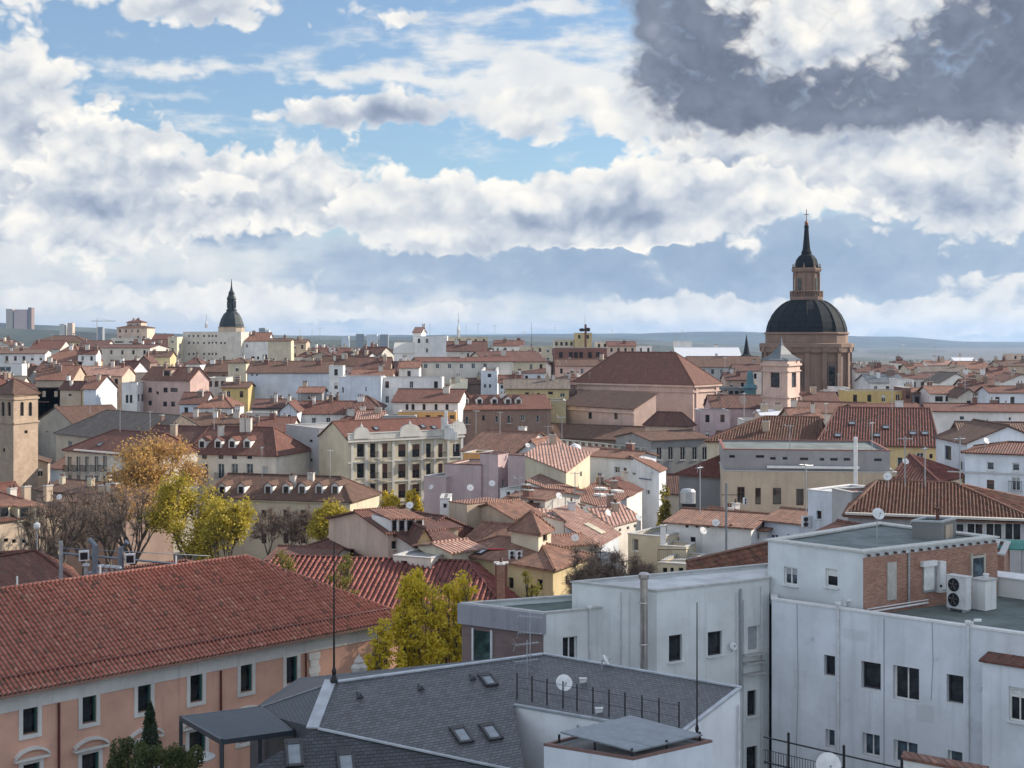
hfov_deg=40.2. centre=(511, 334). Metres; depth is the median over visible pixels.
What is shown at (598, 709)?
junction box
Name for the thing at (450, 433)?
white screen wall
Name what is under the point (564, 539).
roof terrace house
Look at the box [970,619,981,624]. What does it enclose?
pipe elbow
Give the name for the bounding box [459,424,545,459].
brown roof row
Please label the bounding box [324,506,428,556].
attic house
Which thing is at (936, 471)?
hip annex
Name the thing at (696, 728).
antenna mast
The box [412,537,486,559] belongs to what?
tiled roof
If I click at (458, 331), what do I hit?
roof mast
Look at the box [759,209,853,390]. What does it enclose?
domed church
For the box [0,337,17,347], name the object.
house
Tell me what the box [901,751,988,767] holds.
coped wall
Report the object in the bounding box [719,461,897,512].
cream hall
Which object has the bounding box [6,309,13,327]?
tower block
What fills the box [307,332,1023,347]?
hills
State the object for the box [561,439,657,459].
stone gallery
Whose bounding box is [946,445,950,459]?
window
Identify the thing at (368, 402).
house
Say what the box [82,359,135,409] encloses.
house
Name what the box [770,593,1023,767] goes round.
white terrace block
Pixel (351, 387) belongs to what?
house
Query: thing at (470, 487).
satellite dish
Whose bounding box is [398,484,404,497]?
window
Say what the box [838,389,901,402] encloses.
house
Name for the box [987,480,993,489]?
window
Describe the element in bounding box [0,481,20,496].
house
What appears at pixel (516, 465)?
mauve right house
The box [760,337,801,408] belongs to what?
pink bell tower
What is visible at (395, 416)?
house
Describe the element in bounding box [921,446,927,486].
roof aerial
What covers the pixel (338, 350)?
house
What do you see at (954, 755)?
window
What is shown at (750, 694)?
window
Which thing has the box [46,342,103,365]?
house
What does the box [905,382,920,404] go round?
house
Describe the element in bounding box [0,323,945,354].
hills
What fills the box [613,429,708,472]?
stone gallery wing
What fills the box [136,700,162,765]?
conifer
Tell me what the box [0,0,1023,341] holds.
sky
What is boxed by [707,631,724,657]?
window
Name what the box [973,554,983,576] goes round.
doorway
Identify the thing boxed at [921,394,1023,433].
long white wall house
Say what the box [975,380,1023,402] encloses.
house
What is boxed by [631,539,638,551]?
window
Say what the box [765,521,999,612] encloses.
brick penthouse
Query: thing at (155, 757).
shrub
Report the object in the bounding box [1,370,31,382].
house
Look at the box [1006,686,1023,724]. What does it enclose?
window
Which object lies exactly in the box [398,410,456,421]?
house
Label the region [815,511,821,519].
window
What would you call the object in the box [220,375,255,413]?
house
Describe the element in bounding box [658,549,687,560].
terrace railing
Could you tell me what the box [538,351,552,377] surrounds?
house
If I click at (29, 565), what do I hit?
tiled wing
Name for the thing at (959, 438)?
roof aerial
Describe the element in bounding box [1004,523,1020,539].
window
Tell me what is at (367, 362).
house
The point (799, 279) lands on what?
window
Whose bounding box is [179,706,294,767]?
pergola
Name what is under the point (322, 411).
house
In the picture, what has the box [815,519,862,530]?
red roof
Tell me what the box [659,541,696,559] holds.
terrace back wall
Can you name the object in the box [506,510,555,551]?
roof lantern house
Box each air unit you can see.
[79,550,88,560]
[125,553,134,563]
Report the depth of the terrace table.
55.53 m
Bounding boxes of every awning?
[486,548,505,549]
[998,539,1023,573]
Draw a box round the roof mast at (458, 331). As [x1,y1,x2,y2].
[457,313,459,336]
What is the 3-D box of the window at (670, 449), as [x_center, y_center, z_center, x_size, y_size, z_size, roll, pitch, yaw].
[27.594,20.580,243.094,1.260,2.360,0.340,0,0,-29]
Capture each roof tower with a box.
[412,323,426,341]
[574,333,591,346]
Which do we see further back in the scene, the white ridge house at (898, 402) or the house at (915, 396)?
the house at (915, 396)
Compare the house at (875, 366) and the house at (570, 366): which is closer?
the house at (570, 366)
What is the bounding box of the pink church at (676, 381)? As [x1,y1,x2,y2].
[573,351,722,421]
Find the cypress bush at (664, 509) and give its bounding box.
[655,483,671,525]
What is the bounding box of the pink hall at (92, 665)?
[0,554,397,767]
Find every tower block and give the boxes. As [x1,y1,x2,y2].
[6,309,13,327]
[14,309,27,328]
[28,307,33,328]
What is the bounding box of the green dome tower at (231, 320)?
[218,279,244,331]
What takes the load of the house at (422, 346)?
on the ground
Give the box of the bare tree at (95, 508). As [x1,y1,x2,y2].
[50,483,115,575]
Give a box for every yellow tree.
[273,548,297,572]
[323,552,358,594]
[379,489,402,508]
[404,488,423,511]
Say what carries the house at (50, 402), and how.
on the ground
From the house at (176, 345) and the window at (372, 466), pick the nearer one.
the window at (372, 466)
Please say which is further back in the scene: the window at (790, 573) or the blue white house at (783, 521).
the blue white house at (783, 521)
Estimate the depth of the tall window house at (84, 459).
220.66 m
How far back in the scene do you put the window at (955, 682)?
64.50 m
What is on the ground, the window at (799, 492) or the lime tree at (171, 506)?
the lime tree at (171, 506)
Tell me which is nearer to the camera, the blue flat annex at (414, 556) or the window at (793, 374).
the blue flat annex at (414, 556)
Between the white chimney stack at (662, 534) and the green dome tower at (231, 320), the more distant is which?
the green dome tower at (231, 320)
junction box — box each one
[579,677,586,682]
[595,707,602,712]
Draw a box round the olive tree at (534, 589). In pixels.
[521,570,542,597]
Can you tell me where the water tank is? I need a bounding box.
[680,488,695,509]
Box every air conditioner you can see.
[508,550,515,558]
[516,550,521,559]
[743,497,746,504]
[801,516,810,527]
[946,573,971,612]
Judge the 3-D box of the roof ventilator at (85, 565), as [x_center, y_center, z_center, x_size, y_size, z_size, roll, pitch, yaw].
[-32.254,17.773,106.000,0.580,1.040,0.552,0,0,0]
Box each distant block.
[59,324,66,334]
[67,323,74,334]
[97,327,104,339]
[341,336,348,346]
[356,334,364,348]
[367,334,377,345]
[380,334,388,347]
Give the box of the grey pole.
[725,483,726,549]
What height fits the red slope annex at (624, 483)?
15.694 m
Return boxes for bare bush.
[561,544,607,594]
[579,537,622,579]
[601,545,637,577]
[624,550,660,575]
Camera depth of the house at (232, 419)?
260.29 m
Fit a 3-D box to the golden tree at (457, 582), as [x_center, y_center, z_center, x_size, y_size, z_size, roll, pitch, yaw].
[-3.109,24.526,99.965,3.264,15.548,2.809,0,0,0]
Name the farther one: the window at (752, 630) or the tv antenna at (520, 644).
the window at (752, 630)
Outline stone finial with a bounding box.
[351,655,366,671]
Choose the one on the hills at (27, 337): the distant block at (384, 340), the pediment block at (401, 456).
the distant block at (384, 340)
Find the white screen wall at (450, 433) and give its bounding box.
[441,411,457,439]
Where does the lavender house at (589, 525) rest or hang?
on the ground
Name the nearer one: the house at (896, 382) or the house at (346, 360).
the house at (896, 382)
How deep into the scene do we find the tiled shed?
115.75 m
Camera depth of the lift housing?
72.97 m
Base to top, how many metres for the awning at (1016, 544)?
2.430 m
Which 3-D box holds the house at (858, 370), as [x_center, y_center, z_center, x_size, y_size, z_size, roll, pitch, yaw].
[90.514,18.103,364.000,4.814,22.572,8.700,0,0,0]
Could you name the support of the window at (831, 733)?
in the white terrace block at (889, 688)
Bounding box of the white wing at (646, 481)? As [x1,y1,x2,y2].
[629,454,667,528]
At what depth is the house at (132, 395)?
310.00 m
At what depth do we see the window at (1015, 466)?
138.97 m
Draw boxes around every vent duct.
[87,538,104,574]
[118,540,128,570]
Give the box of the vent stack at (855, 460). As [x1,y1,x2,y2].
[854,437,856,484]
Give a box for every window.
[0,366,10,370]
[2,402,4,415]
[20,402,22,415]
[23,707,34,733]
[23,763,35,767]
[38,467,42,475]
[82,752,95,767]
[83,696,93,722]
[138,685,147,711]
[189,731,201,750]
[190,674,198,701]
[202,464,207,478]
[217,464,223,478]
[232,464,237,472]
[241,664,248,691]
[247,464,252,472]
[262,466,267,473]
[284,533,288,542]
[287,656,293,682]
[357,444,363,457]
[357,464,363,478]
[370,443,374,457]
[370,464,374,478]
[382,443,386,457]
[382,464,386,478]
[382,484,386,497]
[391,541,396,549]
[398,444,404,456]
[398,464,404,477]
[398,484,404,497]
[412,444,418,456]
[412,464,418,477]
[412,484,418,494]
[426,444,429,457]
[426,463,429,474]
[438,444,441,456]
[438,463,441,472]
[453,444,459,456]
[510,577,513,587]
[539,579,542,589]
[563,636,575,657]
[615,467,619,472]
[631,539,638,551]
[656,447,661,460]
[668,447,672,460]
[668,634,684,663]
[680,447,684,460]
[692,447,696,460]
[702,447,706,460]
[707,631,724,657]
[737,487,744,502]
[746,690,759,718]
[747,746,754,767]
[748,625,757,650]
[755,488,760,503]
[771,372,778,387]
[773,488,780,503]
[781,567,797,587]
[792,372,794,387]
[796,489,803,504]
[798,278,800,290]
[815,278,817,290]
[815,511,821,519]
[822,568,838,589]
[822,655,836,678]
[824,729,835,749]
[860,661,881,692]
[861,733,880,759]
[891,665,920,704]
[892,740,917,764]
[897,457,902,465]
[923,566,935,592]
[935,396,942,400]
[945,674,964,706]
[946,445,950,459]
[950,750,961,760]
[956,523,963,531]
[967,523,982,533]
[986,462,994,470]
[986,523,1001,538]
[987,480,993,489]
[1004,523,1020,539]
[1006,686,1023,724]
[1011,463,1020,471]
[1012,477,1019,490]
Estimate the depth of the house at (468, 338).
450.18 m
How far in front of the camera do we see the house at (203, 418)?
265.70 m
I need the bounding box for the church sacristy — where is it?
[642,411,696,430]
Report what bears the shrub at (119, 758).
on the ground
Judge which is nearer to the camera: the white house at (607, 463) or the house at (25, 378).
the white house at (607, 463)
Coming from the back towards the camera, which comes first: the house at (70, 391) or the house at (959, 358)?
the house at (959, 358)
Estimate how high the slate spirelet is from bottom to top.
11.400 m
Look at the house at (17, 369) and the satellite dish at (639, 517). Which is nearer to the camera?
the satellite dish at (639, 517)
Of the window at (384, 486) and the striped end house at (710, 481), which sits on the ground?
the striped end house at (710, 481)
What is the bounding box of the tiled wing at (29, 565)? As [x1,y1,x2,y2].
[0,549,78,586]
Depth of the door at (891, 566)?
68.80 m
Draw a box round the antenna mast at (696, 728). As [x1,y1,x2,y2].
[695,610,698,732]
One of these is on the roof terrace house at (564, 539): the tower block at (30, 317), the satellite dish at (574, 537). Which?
the satellite dish at (574, 537)
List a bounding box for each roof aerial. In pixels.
[697,465,703,512]
[800,463,812,513]
[898,435,913,486]
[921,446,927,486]
[954,436,966,485]
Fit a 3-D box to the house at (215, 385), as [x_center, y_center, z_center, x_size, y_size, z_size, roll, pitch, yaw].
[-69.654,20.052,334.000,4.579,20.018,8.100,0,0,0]
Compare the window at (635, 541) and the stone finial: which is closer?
the stone finial
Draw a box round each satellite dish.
[406,502,412,508]
[467,484,473,490]
[489,480,494,485]
[556,493,561,498]
[556,674,571,690]
[571,534,578,540]
[601,655,610,669]
[636,514,641,520]
[700,527,706,533]
[712,519,719,525]
[730,642,736,651]
[816,752,840,767]
[872,508,884,546]
[883,473,891,479]
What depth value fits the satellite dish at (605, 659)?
58.53 m
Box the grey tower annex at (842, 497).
[831,487,864,522]
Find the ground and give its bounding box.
[173,348,1023,560]
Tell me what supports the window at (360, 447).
in the pediment block at (401, 456)
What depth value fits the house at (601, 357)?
396.71 m
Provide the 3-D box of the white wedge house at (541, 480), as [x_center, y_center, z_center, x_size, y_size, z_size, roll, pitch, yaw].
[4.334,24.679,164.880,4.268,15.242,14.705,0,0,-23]
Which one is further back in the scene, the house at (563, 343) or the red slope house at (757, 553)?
the house at (563, 343)
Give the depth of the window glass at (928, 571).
70.14 m
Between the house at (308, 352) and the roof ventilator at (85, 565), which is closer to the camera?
the roof ventilator at (85, 565)
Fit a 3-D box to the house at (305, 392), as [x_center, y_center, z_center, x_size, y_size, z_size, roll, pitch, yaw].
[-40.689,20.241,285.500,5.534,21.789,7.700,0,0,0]
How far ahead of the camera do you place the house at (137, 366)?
395.26 m
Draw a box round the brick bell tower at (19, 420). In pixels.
[0,378,40,501]
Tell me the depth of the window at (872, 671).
67.18 m
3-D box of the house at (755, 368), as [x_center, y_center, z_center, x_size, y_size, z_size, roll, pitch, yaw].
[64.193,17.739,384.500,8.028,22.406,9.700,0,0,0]
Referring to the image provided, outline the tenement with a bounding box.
[183,332,251,362]
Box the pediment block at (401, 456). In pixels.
[317,416,465,511]
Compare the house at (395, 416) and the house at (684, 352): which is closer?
the house at (395, 416)
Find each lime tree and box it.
[131,469,232,560]
[191,492,258,560]
[301,496,351,540]
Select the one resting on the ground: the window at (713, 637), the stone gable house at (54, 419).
the stone gable house at (54, 419)
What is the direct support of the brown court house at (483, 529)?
on the ground
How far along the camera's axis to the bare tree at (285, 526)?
177.59 m
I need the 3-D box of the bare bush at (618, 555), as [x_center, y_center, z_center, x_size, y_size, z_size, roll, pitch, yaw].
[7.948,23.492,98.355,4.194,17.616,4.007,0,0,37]
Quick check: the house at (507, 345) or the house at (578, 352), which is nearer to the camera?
the house at (578, 352)
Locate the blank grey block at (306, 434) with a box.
[286,422,330,474]
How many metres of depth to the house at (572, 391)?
303.91 m
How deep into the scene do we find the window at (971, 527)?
105.44 m
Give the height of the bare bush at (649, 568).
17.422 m
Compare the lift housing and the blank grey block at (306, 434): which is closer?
the lift housing
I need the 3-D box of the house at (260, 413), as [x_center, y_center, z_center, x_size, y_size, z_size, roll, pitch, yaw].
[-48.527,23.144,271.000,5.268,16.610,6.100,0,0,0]
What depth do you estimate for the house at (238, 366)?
345.00 m
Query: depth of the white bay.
61.80 m
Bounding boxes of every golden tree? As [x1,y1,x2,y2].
[362,616,410,670]
[386,567,450,666]
[396,568,429,665]
[431,569,480,663]
[447,571,478,653]
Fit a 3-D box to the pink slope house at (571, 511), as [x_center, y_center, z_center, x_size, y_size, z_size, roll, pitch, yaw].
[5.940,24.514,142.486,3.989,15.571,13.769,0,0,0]
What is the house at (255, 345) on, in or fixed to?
on the ground
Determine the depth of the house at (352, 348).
583.85 m
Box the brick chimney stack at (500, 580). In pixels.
[496,563,504,598]
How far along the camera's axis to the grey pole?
117.92 m
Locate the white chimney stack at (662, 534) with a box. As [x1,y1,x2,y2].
[660,525,666,544]
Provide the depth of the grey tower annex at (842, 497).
115.86 m
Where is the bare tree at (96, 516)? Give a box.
[72,486,131,568]
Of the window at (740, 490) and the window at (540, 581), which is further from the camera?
the window at (740, 490)
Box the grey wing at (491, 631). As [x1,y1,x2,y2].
[457,594,602,661]
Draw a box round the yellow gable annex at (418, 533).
[408,521,433,547]
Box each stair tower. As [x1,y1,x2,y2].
[329,365,344,396]
[448,497,505,527]
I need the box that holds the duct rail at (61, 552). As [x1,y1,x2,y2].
[59,541,207,578]
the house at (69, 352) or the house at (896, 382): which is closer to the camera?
the house at (896, 382)
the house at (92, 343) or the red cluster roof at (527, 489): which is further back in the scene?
the house at (92, 343)
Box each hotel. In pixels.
[111,338,151,343]
[116,325,154,337]
[126,317,147,325]
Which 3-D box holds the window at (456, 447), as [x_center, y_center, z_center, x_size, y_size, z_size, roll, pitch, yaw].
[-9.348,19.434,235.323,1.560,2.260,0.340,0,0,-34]
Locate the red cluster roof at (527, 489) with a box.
[500,480,585,507]
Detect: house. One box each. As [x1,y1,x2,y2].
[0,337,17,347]
[0,346,51,365]
[0,363,26,375]
[0,370,34,387]
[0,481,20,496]
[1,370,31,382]
[7,341,29,348]
[22,362,37,383]
[29,340,69,355]
[33,333,89,345]
[34,357,76,375]
[34,359,86,414]
[36,387,59,417]
[38,401,48,416]
[38,404,117,461]
[38,455,51,486]
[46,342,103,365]
[50,456,64,481]
[53,409,200,460]
[53,480,172,575]
[58,374,86,405]
[62,429,200,521]
[77,343,101,365]
[78,339,113,346]
[80,379,88,404]
[81,374,118,408]
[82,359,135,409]
[98,340,169,365]
[107,358,148,371]
[122,381,142,411]
[132,337,167,346]
[135,372,146,380]
[139,350,157,368]
[141,362,210,413]
[148,422,208,443]
[149,348,177,366]
[152,333,174,338]
[158,479,194,552]
[159,362,181,366]
[168,337,183,361]
[178,389,213,414]
[181,407,227,425]
[184,352,206,369]
[192,416,310,527]
[196,390,245,414]
[203,358,232,376]
[204,470,382,559]
[209,377,232,396]
[211,404,248,425]
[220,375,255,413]
[226,353,250,381]
[244,331,273,360]
[245,354,334,399]
[245,411,276,415]
[249,410,300,433]
[250,392,286,415]
[250,652,741,767]
[267,335,294,360]
[278,394,304,422]
[294,335,310,360]
[296,348,314,360]
[296,381,328,399]
[297,392,354,422]
[304,348,340,360]
[307,511,473,555]
[310,343,332,352]
[318,345,350,354]
[321,352,361,374]
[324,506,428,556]
[327,392,338,399]
[333,345,354,350]
[339,375,384,402]
[340,405,365,419]
[344,348,376,356]
[344,394,386,414]
[351,363,395,375]
[354,353,393,368]
[355,406,386,419]
[359,342,393,360]
[383,376,443,413]
[384,414,416,418]
[391,384,469,446]
[393,342,414,360]
[393,359,408,370]
[397,355,422,375]
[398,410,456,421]
[412,352,514,382]
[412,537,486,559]
[415,336,430,356]
[423,472,449,513]
[424,516,462,535]
[431,336,447,356]
[439,493,451,515]
[445,458,481,500]
[446,339,487,356]
[448,337,487,342]
[450,374,467,388]
[463,391,552,445]
[463,450,493,459]
[464,520,511,541]
[465,372,480,394]
[468,535,594,597]
[469,349,547,377]
[478,498,547,522]
[480,451,509,498]
[481,367,498,394]
[493,337,524,350]
[497,369,522,392]
[499,485,521,497]
[503,372,570,399]
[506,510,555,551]
[507,452,525,486]
[507,487,584,509]
[515,368,545,377]
[520,345,551,361]
[523,431,591,488]
[527,474,572,491]
[528,345,550,377]
[534,507,564,533]
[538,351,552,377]
[550,399,565,422]
[551,497,586,532]
[551,532,598,552]
[552,347,606,374]
[553,340,573,346]
[554,356,598,377]
[557,371,580,377]
[560,373,577,384]
[564,513,621,573]
[569,385,576,398]
[570,443,617,452]
[580,473,636,512]
[587,490,642,574]
[590,440,659,483]
[594,342,605,346]
[596,353,608,362]
[605,340,636,355]
[627,524,678,573]
[636,346,651,351]
[657,553,706,572]
[662,507,769,553]
[666,473,678,518]
[672,344,740,357]
[673,341,691,346]
[674,455,719,509]
[685,541,767,569]
[686,354,761,380]
[694,408,729,436]
[703,390,761,427]
[704,415,824,459]
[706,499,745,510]
[719,386,743,393]
[720,367,746,386]
[729,359,761,395]
[737,418,754,424]
[752,402,781,418]
[759,506,807,537]
[778,398,824,420]
[800,384,839,400]
[807,484,864,531]
[817,406,937,469]
[827,386,849,395]
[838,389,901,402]
[842,479,1023,573]
[844,398,922,406]
[852,361,872,388]
[854,367,902,388]
[866,361,898,373]
[880,367,935,386]
[889,356,907,372]
[889,379,913,388]
[894,386,910,402]
[899,359,924,372]
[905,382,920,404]
[912,362,968,373]
[916,379,956,404]
[920,355,949,365]
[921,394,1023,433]
[922,370,963,384]
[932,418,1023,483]
[946,380,977,402]
[947,358,988,372]
[947,441,1023,495]
[948,354,976,361]
[950,421,1023,430]
[953,373,994,392]
[959,367,994,377]
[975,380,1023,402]
[985,363,1010,375]
[988,356,1023,373]
[991,370,1023,384]
[1003,353,1023,359]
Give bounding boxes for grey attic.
[719,439,890,471]
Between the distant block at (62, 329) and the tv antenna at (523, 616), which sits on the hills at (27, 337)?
the distant block at (62, 329)
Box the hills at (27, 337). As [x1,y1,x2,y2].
[0,328,992,360]
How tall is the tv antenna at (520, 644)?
2.133 m
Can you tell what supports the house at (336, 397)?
on the ground
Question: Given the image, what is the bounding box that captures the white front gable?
[515,435,564,453]
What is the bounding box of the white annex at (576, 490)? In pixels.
[556,485,590,493]
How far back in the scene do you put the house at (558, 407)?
280.00 m
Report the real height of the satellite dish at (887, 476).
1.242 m
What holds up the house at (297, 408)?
on the ground
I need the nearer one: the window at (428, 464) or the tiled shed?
the tiled shed
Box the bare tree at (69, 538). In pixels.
[31,490,91,562]
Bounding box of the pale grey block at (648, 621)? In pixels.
[570,563,770,767]
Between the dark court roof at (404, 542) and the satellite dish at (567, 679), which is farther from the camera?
the dark court roof at (404, 542)
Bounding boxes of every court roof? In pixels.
[32,472,134,506]
[393,528,459,552]
[551,423,644,445]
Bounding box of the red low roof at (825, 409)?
[797,400,866,425]
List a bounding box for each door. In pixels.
[474,630,489,659]
[887,562,896,600]
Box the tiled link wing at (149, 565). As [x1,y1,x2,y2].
[98,559,192,571]
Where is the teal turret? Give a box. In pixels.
[742,370,757,393]
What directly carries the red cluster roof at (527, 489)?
on the ground
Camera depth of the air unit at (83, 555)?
107.75 m
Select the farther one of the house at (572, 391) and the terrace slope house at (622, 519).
the house at (572, 391)
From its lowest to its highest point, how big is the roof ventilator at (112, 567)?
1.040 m
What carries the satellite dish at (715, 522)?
on the white blank house at (686, 523)
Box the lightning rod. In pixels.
[330,542,337,682]
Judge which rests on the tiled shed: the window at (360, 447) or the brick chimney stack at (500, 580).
the brick chimney stack at (500, 580)
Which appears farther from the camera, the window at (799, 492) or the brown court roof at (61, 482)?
the brown court roof at (61, 482)
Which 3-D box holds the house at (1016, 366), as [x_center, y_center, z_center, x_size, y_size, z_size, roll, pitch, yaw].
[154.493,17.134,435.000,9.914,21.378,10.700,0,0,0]
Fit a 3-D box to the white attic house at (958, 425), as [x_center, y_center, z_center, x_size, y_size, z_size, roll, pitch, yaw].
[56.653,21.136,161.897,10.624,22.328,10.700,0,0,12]
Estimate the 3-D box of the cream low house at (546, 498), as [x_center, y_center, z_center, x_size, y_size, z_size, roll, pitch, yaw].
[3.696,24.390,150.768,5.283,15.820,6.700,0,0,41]
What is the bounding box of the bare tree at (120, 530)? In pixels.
[100,487,157,564]
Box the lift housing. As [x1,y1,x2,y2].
[911,507,957,539]
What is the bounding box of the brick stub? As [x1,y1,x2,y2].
[996,539,1010,571]
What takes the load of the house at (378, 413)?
on the ground
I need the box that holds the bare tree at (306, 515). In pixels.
[286,502,313,544]
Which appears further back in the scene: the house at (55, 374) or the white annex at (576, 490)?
the house at (55, 374)
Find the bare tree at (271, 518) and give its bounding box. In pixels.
[247,506,281,555]
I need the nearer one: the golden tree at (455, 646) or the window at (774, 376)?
the golden tree at (455, 646)
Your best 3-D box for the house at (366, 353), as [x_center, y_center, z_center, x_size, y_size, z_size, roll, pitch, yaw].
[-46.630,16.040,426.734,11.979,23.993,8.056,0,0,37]
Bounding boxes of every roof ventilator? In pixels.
[82,563,89,574]
[103,564,109,572]
[109,565,115,571]
[115,565,121,570]
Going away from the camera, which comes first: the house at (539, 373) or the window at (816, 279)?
the window at (816, 279)
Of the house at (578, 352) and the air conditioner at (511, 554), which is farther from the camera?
the house at (578, 352)
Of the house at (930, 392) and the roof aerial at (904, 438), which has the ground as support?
the house at (930, 392)
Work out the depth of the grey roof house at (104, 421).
260.92 m
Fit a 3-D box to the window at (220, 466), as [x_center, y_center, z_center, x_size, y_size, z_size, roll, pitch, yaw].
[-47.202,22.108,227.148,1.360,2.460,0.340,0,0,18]
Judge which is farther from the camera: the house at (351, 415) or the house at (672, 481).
the house at (351, 415)
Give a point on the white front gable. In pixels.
(534, 442)
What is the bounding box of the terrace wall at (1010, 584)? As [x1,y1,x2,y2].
[997,571,1023,599]
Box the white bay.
[979,651,1023,767]
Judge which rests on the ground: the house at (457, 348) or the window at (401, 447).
the house at (457, 348)
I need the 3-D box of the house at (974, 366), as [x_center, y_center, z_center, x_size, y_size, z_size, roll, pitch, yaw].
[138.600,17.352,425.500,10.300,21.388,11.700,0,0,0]
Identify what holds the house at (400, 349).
on the ground
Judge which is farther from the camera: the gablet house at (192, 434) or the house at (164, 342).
the house at (164, 342)
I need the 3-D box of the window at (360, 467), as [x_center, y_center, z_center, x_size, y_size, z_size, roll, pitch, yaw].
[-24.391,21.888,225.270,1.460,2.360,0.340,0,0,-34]
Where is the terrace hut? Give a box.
[543,715,712,767]
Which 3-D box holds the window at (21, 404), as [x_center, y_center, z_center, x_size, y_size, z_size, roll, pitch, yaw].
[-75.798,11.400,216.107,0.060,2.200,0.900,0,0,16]
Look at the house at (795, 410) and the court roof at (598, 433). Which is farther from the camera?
the court roof at (598, 433)
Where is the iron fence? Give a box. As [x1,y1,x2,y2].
[764,732,903,767]
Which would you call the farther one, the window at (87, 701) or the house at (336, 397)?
the house at (336, 397)
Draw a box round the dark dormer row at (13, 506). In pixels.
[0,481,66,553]
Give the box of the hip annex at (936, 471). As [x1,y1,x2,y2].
[890,453,964,482]
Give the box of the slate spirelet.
[741,334,751,355]
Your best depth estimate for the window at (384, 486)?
227.85 m
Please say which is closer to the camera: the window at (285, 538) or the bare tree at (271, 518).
the bare tree at (271, 518)
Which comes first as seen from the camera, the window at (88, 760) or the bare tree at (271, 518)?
the window at (88, 760)
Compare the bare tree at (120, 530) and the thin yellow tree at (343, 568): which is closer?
the thin yellow tree at (343, 568)
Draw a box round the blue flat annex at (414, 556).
[392,548,442,568]
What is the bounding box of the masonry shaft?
[971,573,997,610]
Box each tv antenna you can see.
[513,639,539,685]
[516,609,541,657]
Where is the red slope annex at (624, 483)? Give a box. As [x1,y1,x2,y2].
[604,468,643,529]
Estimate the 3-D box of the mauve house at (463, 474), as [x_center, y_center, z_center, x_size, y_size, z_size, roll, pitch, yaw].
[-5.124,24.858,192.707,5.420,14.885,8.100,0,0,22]
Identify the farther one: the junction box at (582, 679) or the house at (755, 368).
the house at (755, 368)
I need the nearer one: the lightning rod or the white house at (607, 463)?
the lightning rod
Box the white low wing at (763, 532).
[756,524,772,542]
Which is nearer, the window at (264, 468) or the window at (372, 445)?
the window at (264, 468)
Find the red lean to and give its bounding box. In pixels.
[264,545,353,561]
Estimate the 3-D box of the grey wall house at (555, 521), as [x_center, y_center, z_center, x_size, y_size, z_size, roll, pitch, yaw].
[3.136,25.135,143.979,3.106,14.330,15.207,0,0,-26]
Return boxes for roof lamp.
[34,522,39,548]
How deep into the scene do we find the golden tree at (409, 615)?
87.21 m
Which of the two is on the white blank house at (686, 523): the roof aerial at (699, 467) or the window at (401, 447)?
the roof aerial at (699, 467)
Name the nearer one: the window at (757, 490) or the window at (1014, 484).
the window at (1014, 484)
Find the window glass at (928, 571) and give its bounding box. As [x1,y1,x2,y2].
[924,566,933,590]
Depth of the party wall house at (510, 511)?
134.62 m
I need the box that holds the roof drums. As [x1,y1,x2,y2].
[579,324,589,346]
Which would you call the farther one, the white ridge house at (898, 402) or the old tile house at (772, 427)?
the white ridge house at (898, 402)
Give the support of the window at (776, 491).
in the cream hall at (770, 491)
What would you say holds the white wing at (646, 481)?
on the ground
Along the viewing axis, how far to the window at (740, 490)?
152.00 m
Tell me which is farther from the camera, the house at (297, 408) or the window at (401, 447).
the house at (297, 408)
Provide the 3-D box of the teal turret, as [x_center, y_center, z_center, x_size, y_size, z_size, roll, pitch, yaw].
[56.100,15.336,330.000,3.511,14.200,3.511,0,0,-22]
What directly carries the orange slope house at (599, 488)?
on the ground
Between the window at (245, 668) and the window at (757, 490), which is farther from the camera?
the window at (757, 490)
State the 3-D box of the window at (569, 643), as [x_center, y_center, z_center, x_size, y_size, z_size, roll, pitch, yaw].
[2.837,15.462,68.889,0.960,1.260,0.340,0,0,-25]
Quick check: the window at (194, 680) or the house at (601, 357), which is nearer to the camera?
the window at (194, 680)
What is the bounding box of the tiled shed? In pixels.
[268,554,520,666]
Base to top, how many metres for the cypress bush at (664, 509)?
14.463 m
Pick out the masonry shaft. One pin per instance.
(984, 592)
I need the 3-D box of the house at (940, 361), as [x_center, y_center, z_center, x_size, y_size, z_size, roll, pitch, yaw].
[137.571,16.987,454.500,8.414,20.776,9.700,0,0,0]
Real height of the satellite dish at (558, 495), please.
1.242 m
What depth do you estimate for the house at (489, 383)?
316.00 m
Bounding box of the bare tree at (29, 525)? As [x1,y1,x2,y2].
[20,498,58,558]
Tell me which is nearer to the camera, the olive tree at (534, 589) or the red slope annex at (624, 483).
the olive tree at (534, 589)
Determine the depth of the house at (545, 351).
455.00 m
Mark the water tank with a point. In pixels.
(687, 497)
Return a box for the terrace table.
[195,751,214,767]
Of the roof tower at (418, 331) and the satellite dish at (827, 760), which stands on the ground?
the roof tower at (418, 331)
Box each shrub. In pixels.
[105,736,147,767]
[129,740,173,767]
[162,742,205,767]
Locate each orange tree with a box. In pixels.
[78,423,214,492]
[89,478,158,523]
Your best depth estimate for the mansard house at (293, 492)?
196.11 m
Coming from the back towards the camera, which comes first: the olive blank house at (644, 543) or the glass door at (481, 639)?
the olive blank house at (644, 543)
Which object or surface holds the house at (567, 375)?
on the ground
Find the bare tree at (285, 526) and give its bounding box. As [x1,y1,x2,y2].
[274,506,308,544]
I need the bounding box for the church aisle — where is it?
[566,390,658,425]

